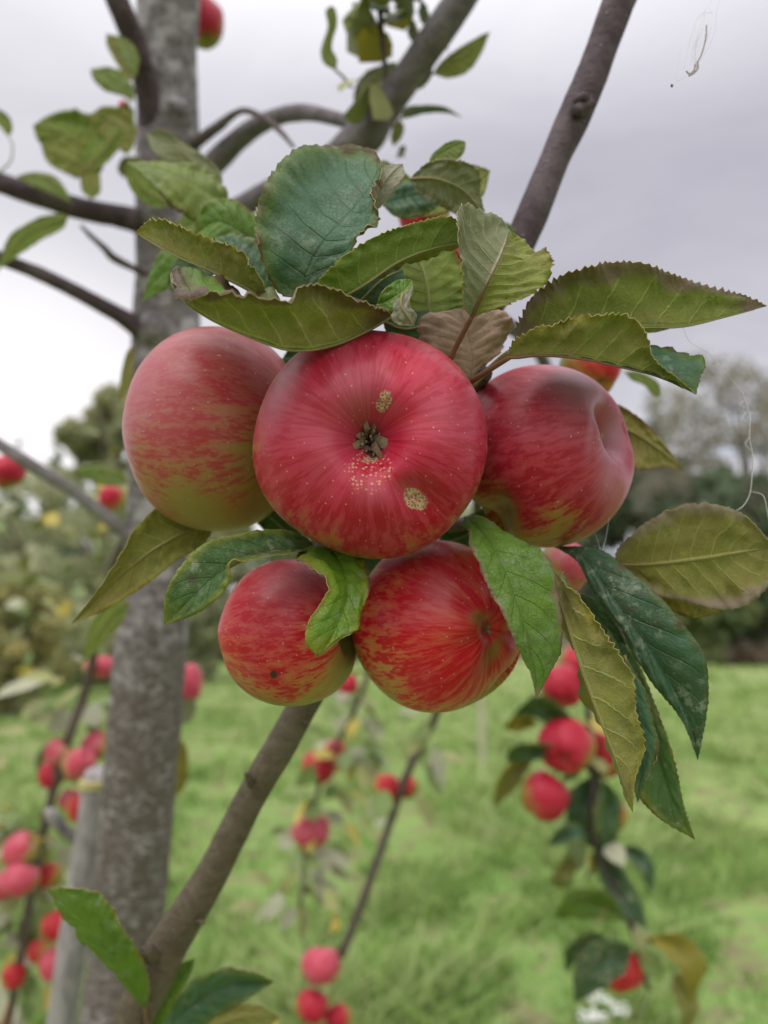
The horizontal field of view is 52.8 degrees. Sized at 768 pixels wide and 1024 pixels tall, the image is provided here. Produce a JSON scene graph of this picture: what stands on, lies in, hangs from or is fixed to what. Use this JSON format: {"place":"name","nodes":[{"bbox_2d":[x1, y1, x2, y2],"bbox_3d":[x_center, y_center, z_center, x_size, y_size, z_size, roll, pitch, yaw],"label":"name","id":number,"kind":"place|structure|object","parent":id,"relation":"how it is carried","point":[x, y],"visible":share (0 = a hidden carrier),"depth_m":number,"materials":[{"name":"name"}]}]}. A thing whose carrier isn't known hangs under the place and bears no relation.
{"place":"outdoors","nodes":[
{"label":"outdoors","id":0,"kind":"place"},
{"bbox_2d":[0,636,767,1023],"bbox_3d":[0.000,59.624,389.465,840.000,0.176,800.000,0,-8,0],"label":"ground","id":1,"kind":"structure","parent":0,"point":[746,948],"depth_m":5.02,"materials":[{"name":"green plant"}]},
{"bbox_2d":[0,436,38,625],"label":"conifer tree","id":2,"kind":"object","parent":1,"relation":"on","point":[17,503],"visible":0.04,"depth_m":46.35,"materials":[{"name":"green plant"}]},
{"bbox_2d":[0,569,77,716],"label":"broadleaf tree","id":3,"kind":"object","parent":1,"relation":"on","point":[40,634],"visible":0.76,"depth_m":12.61,"materials":[{"name":"green plant"}]},
{"bbox_2d":[34,442,78,600],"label":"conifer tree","id":4,"kind":"object","parent":1,"relation":"on","point":[58,456],"visible":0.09,"depth_m":50.39,"materials":[{"name":"green plant"}]},
{"bbox_2d":[0,460,127,689],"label":"broadleaf tree","id":5,"kind":"object","parent":1,"relation":"on","point":[21,545],"visible":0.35,"depth_m":17.18,"materials":[{"name":"green plant"}]},
{"bbox_2d":[44,765,103,1023],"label":"wooden stake","id":6,"kind":"object","parent":1,"relation":"on","point":[69,964],"visible":0.66,"depth_m":0.81,"materials":[{"name":"grey wood"}]},
{"bbox_2d":[62,464,94,585],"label":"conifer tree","id":7,"kind":"object","parent":1,"relation":"on","point":[78,551],"visible":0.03,"depth_m":55.01,"materials":[{"name":"green plant"}]},
{"bbox_2d":[45,634,114,684],"bbox_3d":[-8.637,3.725,19.159,6.885,1.673,2.047,0,-8,0],"label":"hedge","id":8,"kind":"object","parent":1,"relation":"on","point":[109,649],"visible":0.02,"depth_m":18.78,"materials":[{"name":"green plant"}]},
{"bbox_2d":[38,381,127,646],"bbox_3d":[-9.310,0.446,26.335,4.039,9.888,4.108,0,-8,0],"label":"broadleaf tree","id":9,"kind":"object","parent":1,"relation":"on","point":[103,412],"visible":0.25,"depth_m":25.99,"materials":[{"name":"green plant"}]},
{"bbox_2d":[186,524,254,680],"bbox_3d":[-4.967,2.110,20.860,3.538,5.083,3.350,0,-8,0],"label":"broadleaf tree","id":10,"kind":"object","parent":1,"relation":"on","point":[203,646],"visible":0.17,"depth_m":20.15,"materials":[{"name":"green plant"}]},
{"bbox_2d":[243,534,310,569],"bbox_3d":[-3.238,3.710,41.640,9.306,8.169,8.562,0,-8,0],"label":"leaf","id":11,"kind":"object","parent":1,"relation":"on","point":[258,562],"visible":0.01,"depth_m":39.02,"materials":[{"name":"green plant"}]},
{"bbox_2d":[0,0,767,1023],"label":"apple tree","id":12,"kind":"object","parent":1,"relation":"on","point":[296,222],"visible":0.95,"depth_m":0.33,"materials":[{"name":"green plant"}]},
{"bbox_2d":[0,1000,8,1023],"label":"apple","id":13,"kind":"object","parent":12,"relation":"hanging from","point":[3,1021],"visible":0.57,"depth_m":1.29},
{"bbox_2d":[0,871,11,901],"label":"apple","id":14,"kind":"object","parent":12,"relation":"hanging from","point":[3,896],"visible":0.19,"depth_m":1.21,"materials":[{"name":"red food"}]},
{"bbox_2d":[0,455,26,488],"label":"apple","id":15,"kind":"object","parent":12,"relation":"hanging from","point":[12,473],"visible":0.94,"depth_m":0.98,"materials":[{"name":"red food"}]},
{"bbox_2d":[0,960,26,989],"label":"apple","id":16,"kind":"object","parent":12,"relation":"hanging from","point":[13,975],"visible":1,"depth_m":1.23,"materials":[{"name":"red food"}]},
{"bbox_2d":[2,860,39,897],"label":"apple","id":17,"kind":"object","parent":12,"relation":"hanging from","point":[20,880],"visible":0.99,"depth_m":1.16,"materials":[{"name":"red food"}]},
{"bbox_2d":[1,830,40,866],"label":"apple","id":18,"kind":"object","parent":12,"relation":"hanging from","point":[23,846],"visible":0.97,"depth_m":1.18,"materials":[{"name":"red food"}]},
{"bbox_2d":[27,938,52,965],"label":"apple","id":19,"kind":"object","parent":12,"relation":"hanging from","point":[38,948],"visible":0.87,"depth_m":1.24,"materials":[{"name":"red food"}]},
{"bbox_2d":[38,946,56,982],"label":"apple","id":20,"kind":"object","parent":12,"relation":"hanging from","point":[46,963],"visible":0.64,"depth_m":1.20,"materials":[{"name":"red food"}]},
{"bbox_2d":[40,909,61,942],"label":"apple","id":21,"kind":"object","parent":12,"relation":"hanging from","point":[50,922],"visible":0.85,"depth_m":1.18,"materials":[{"name":"red food"}]},
{"bbox_2d":[37,762,64,788],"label":"apple","id":22,"kind":"object","parent":12,"relation":"attached to","point":[45,775],"visible":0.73,"depth_m":1.22,"materials":[{"name":"red food"}]},
{"bbox_2d":[39,860,64,888],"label":"apple","id":23,"kind":"object","parent":12,"relation":"hanging from","point":[52,874],"visible":0.98,"depth_m":1.26,"materials":[{"name":"red food"}]},
{"bbox_2d":[44,738,73,766],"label":"apple","id":24,"kind":"object","parent":12,"relation":"attached to","point":[56,751],"visible":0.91,"depth_m":1.20,"materials":[{"name":"red food"}]},
{"bbox_2d":[57,788,77,810],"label":"apple","id":25,"kind":"object","parent":12,"relation":"hanging from","point":[64,796],"visible":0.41,"depth_m":1.24,"materials":[{"name":"red food"}]},
{"bbox_2d":[66,792,80,822],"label":"apple","id":26,"kind":"object","parent":12,"relation":"hanging from","point":[72,805],"visible":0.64,"depth_m":1.20,"materials":[{"name":"red food"}]},
{"bbox_2d":[61,748,95,780],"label":"apple","id":27,"kind":"object","parent":12,"relation":"hanging from","point":[77,763],"visible":0.95,"depth_m":1.18,"materials":[{"name":"red food"}]},
{"bbox_2d":[80,730,105,760],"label":"apple","id":28,"kind":"object","parent":12,"relation":"hanging from","point":[95,742],"visible":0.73,"depth_m":1.23,"materials":[{"name":"red food"}]},
{"bbox_2d":[82,654,111,678],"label":"apple","id":29,"kind":"object","parent":12,"relation":"attached to","point":[103,666],"visible":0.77,"depth_m":1.20,"materials":[{"name":"red food"}]},
{"bbox_2d":[98,485,126,511],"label":"apple","id":30,"kind":"object","parent":12,"relation":"hanging from","point":[112,498],"visible":0.91,"depth_m":1.19,"materials":[{"name":"red food"}]},
{"bbox_2d":[118,99,129,107],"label":"apple","id":31,"kind":"object","parent":12,"relation":"hanging from","point":[123,103],"visible":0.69,"depth_m":0.66,"materials":[{"name":"food"}]},
{"bbox_2d":[183,663,202,700],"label":"apple","id":32,"kind":"object","parent":12,"relation":"hanging from","point":[193,683],"visible":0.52,"depth_m":0.84,"materials":[{"name":"red food"}]},
{"bbox_2d":[122,326,285,531],"bbox_3d":[-0.057,-0.029,0.299,0.069,0.076,0.096,-2,-9,15],"label":"apple","id":33,"kind":"object","parent":12,"relation":"hanging from","point":[194,399],"visible":0.71,"depth_m":0.26,"materials":[{"name":"red food"}]},
{"bbox_2d":[197,0,223,49],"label":"apple","id":34,"kind":"object","parent":12,"relation":"hanging from","point":[211,27],"visible":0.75,"depth_m":0.73,"materials":[{"name":"red food"}]},
{"bbox_2d":[218,559,356,705],"bbox_3d":[-0.029,0.043,0.287,0.046,0.052,0.078,-5,-1,15],"label":"apple","id":35,"kind":"object","parent":12,"relation":"hanging from","point":[268,654],"visible":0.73,"depth_m":0.26,"materials":[{"name":"red food"}]},
{"bbox_2d":[291,815,330,849],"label":"apple","id":36,"kind":"object","parent":12,"relation":"hanging from","point":[305,831],"visible":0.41,"depth_m":1.57,"materials":[{"name":"red food"}]},
{"bbox_2d":[295,987,327,1023],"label":"apple","id":37,"kind":"object","parent":12,"relation":"hanging from","point":[311,1005],"visible":1,"depth_m":1.28,"materials":[{"name":"red food"}]},
{"bbox_2d":[301,751,335,783],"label":"apple","id":38,"kind":"object","parent":12,"relation":"attached to","point":[325,769],"visible":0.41,"depth_m":1.58,"materials":[{"name":"red food"}]},
{"bbox_2d":[300,942,341,985],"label":"apple","id":39,"kind":"object","parent":12,"relation":"hanging from","point":[321,965],"visible":1,"depth_m":1.28,"materials":[{"name":"red food"}]},
{"bbox_2d":[325,738,347,761],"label":"apple","id":40,"kind":"object","parent":12,"relation":"attached to","point":[342,746],"visible":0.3,"depth_m":1.64,"materials":[{"name":"red food"}]},
{"bbox_2d":[324,1002,351,1023],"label":"apple","id":41,"kind":"object","parent":12,"relation":"hanging from","point":[339,1013],"visible":0.96,"depth_m":1.31,"materials":[{"name":"red food"}]},
{"bbox_2d":[337,674,358,695],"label":"apple","id":42,"kind":"object","parent":12,"relation":"attached to","point":[350,685],"visible":0.69,"depth_m":1.58,"materials":[{"name":"red food"}]},
{"bbox_2d":[253,330,487,558],"bbox_3d":[0.005,-0.020,0.262,0.073,0.073,0.101,-7,-11,40],"label":"apple","id":43,"kind":"object","parent":12,"relation":"hanging from","point":[372,444],"visible":0.98,"depth_m":0.23,"materials":[{"name":"red food"}]},
{"bbox_2d":[372,771,398,802],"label":"apple","id":44,"kind":"object","parent":12,"relation":"attached to","point":[389,783],"visible":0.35,"depth_m":1.29,"materials":[{"name":"red food"}]},
{"bbox_2d":[399,776,418,798],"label":"apple","id":45,"kind":"object","parent":12,"relation":"attached to","point":[412,787],"visible":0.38,"depth_m":1.32,"materials":[{"name":"red food"}]},
{"bbox_2d":[399,212,449,226],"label":"apple","id":46,"kind":"object","parent":12,"relation":"hanging from","point":[403,222],"visible":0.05,"depth_m":0.39,"materials":[{"name":"red food"}]},
{"bbox_2d":[352,540,519,712],"bbox_3d":[0.014,0.041,0.285,0.062,0.061,0.080,-34,14,-32],"label":"apple","id":47,"kind":"object","parent":12,"relation":"hanging from","point":[432,634],"visible":0.81,"depth_m":0.25,"materials":[{"name":"red food"}]},
{"bbox_2d":[455,248,462,261],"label":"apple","id":48,"kind":"object","parent":12,"relation":"attached to","point":[456,252],"visible":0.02,"depth_m":0.41,"materials":[{"name":"red food"}]},
{"bbox_2d":[519,770,569,821],"bbox_3d":[0.204,0.358,0.981,0.062,0.063,0.068,25,-14,30],"label":"apple","id":49,"kind":"object","parent":12,"relation":"hanging from","point":[544,795],"visible":1,"depth_m":0.96,"materials":[{"name":"red food"}]},
{"bbox_2d":[472,365,633,547],"bbox_3d":[0.060,-0.020,0.287,0.063,0.067,0.069,-2,-9,15],"label":"apple","id":50,"kind":"object","parent":12,"relation":"hanging from","point":[558,471],"visible":0.89,"depth_m":0.26,"materials":[{"name":"red food"}]},
{"bbox_2d":[541,664,580,707],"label":"apple","id":51,"kind":"object","parent":12,"relation":"hanging from","point":[561,685],"visible":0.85,"depth_m":0.98,"materials":[{"name":"red food"}]},
{"bbox_2d":[543,543,586,590],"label":"apple","id":52,"kind":"object","parent":12,"relation":"attached to","point":[569,566],"visible":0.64,"depth_m":0.35,"materials":[{"name":"red food"}]},
{"bbox_2d":[537,717,595,774],"bbox_3d":[0.232,0.296,0.982,0.071,0.073,0.068,-26,9,29],"label":"apple","id":53,"kind":"object","parent":12,"relation":"hanging from","point":[573,750],"visible":0.98,"depth_m":0.96,"materials":[{"name":"red food"}]},
{"bbox_2d":[559,646,578,669],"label":"apple","id":54,"kind":"object","parent":12,"relation":"hanging from","point":[567,656],"visible":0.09,"depth_m":1.03,"materials":[{"name":"red food"}]},
{"bbox_2d":[559,358,621,391],"bbox_3d":[0.096,-0.066,0.360,0.028,0.028,0.026,3,-9,-19],"label":"apple","id":55,"kind":"object","parent":12,"relation":"hanging from","point":[605,377],"visible":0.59,"depth_m":0.35,"materials":[{"name":"food"}]},
{"bbox_2d":[585,730,616,778],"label":"apple","id":56,"kind":"object","parent":12,"relation":"hanging from","point":[601,752],"visible":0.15,"depth_m":1.01,"materials":[{"name":"red food"}]},
{"bbox_2d":[620,801,627,829],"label":"apple","id":57,"kind":"object","parent":12,"relation":"hanging from","point":[624,817],"visible":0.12,"depth_m":0.99,"materials":[{"name":"food"}]},
{"bbox_2d":[607,950,643,994],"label":"apple","id":58,"kind":"object","parent":12,"relation":"hanging from","point":[631,979],"visible":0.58,"depth_m":0.97,"materials":[{"name":"red food"}]},
{"bbox_2d":[671,0,719,87],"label":"cobweb","id":59,"kind":"object","parent":12,"relation":"attached to","point":[696,65],"visible":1,"depth_m":0.27,"materials":[{"name":"fabric"}]},
{"bbox_2d":[683,328,767,513],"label":"cobweb","id":60,"kind":"object","parent":12,"relation":"on","point":[746,440],"visible":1,"depth_m":0.27,"materials":[{"name":"fabric"}]},
{"bbox_2d":[217,631,566,662],"bbox_3d":[0.363,5.430,32.477,20.222,2.660,2.720,0,-8,0],"label":"hedge","id":61,"kind":"object","parent":1,"relation":"on","point":[221,659],"depth_m":31.99,"materials":[{"name":"green plant"}]},
{"bbox_2d":[437,503,471,539],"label":"broadleaf tree","id":62,"kind":"object","parent":1,"relation":"on","point":[467,511],"visible":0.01,"depth_m":48.23,"materials":[{"name":"green plant"}]},
{"bbox_2d":[478,699,484,784],"bbox_3d":[0.851,1.925,6.790,0.060,1.201,0.047,0,-8,0],"label":"wooden stake","id":63,"kind":"object","parent":1,"relation":"on","point":[481,732],"visible":0.45,"depth_m":6.77,"materials":[{"name":"brown wood"}]},
{"bbox_2d":[577,1007,607,1023],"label":"white flower","id":64,"kind":"object","parent":1,"relation":"on","point":[596,1015],"visible":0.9,"depth_m":1.85,"materials":[{"name":"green plant"}]},
{"bbox_2d":[588,991,609,1023],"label":"white flower","id":65,"kind":"object","parent":1,"relation":"on","point":[595,1002],"visible":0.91,"depth_m":1.74,"materials":[{"name":"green plant"}]},
{"bbox_2d":[607,1001,628,1023],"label":"white flower","id":66,"kind":"object","parent":1,"relation":"on","point":[615,1005],"visible":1,"depth_m":1.95,"materials":[{"name":"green plant"}]},
{"bbox_2d":[541,419,695,602],"bbox_3d":[11.605,1.227,38.117,8.006,12.629,8.015,-2,-9,14],"label":"broadleaf tree","id":67,"kind":"object","parent":1,"relation":"on","point":[617,533],"visible":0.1,"depth_m":36.17,"materials":[{"name":"green plant"}]},
{"bbox_2d":[558,638,767,665],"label":"hedge","id":68,"kind":"object","parent":1,"relation":"on","point":[743,651],"visible":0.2,"depth_m":29.10,"materials":[{"name":"green plant"}]},
{"bbox_2d":[651,397,675,456],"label":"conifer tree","id":69,"kind":"object","parent":1,"relation":"on","point":[659,398],"depth_m":45.17,"materials":[{"name":"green plant"}]},
{"bbox_2d":[620,349,767,534],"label":"bare tree","id":70,"kind":"object","parent":1,"relation":"on","point":[738,439],"visible":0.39,"depth_m":32.75,"materials":[{"name":"wood"},{"name":"bark"}]},
{"bbox_2d":[644,462,767,664],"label":"broadleaf tree","id":71,"kind":"object","parent":1,"relation":"on","point":[723,489],"visible":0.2,"depth_m":30.13,"materials":[{"name":"green plant"}]},
{"bbox_2d":[669,505,764,665],"bbox_3d":[11.625,2.752,28.874,4.666,6.327,4.607,-5,-10,32],"label":"broadleaf tree","id":72,"kind":"object","parent":1,"relation":"on","point":[706,637],"visible":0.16,"depth_m":27.81,"materials":[{"name":"green plant"}]},
{"bbox_2d":[0,0,767,591],"label":"sky","id":73,"kind":"structure","parent":0,"point":[674,179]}
]}

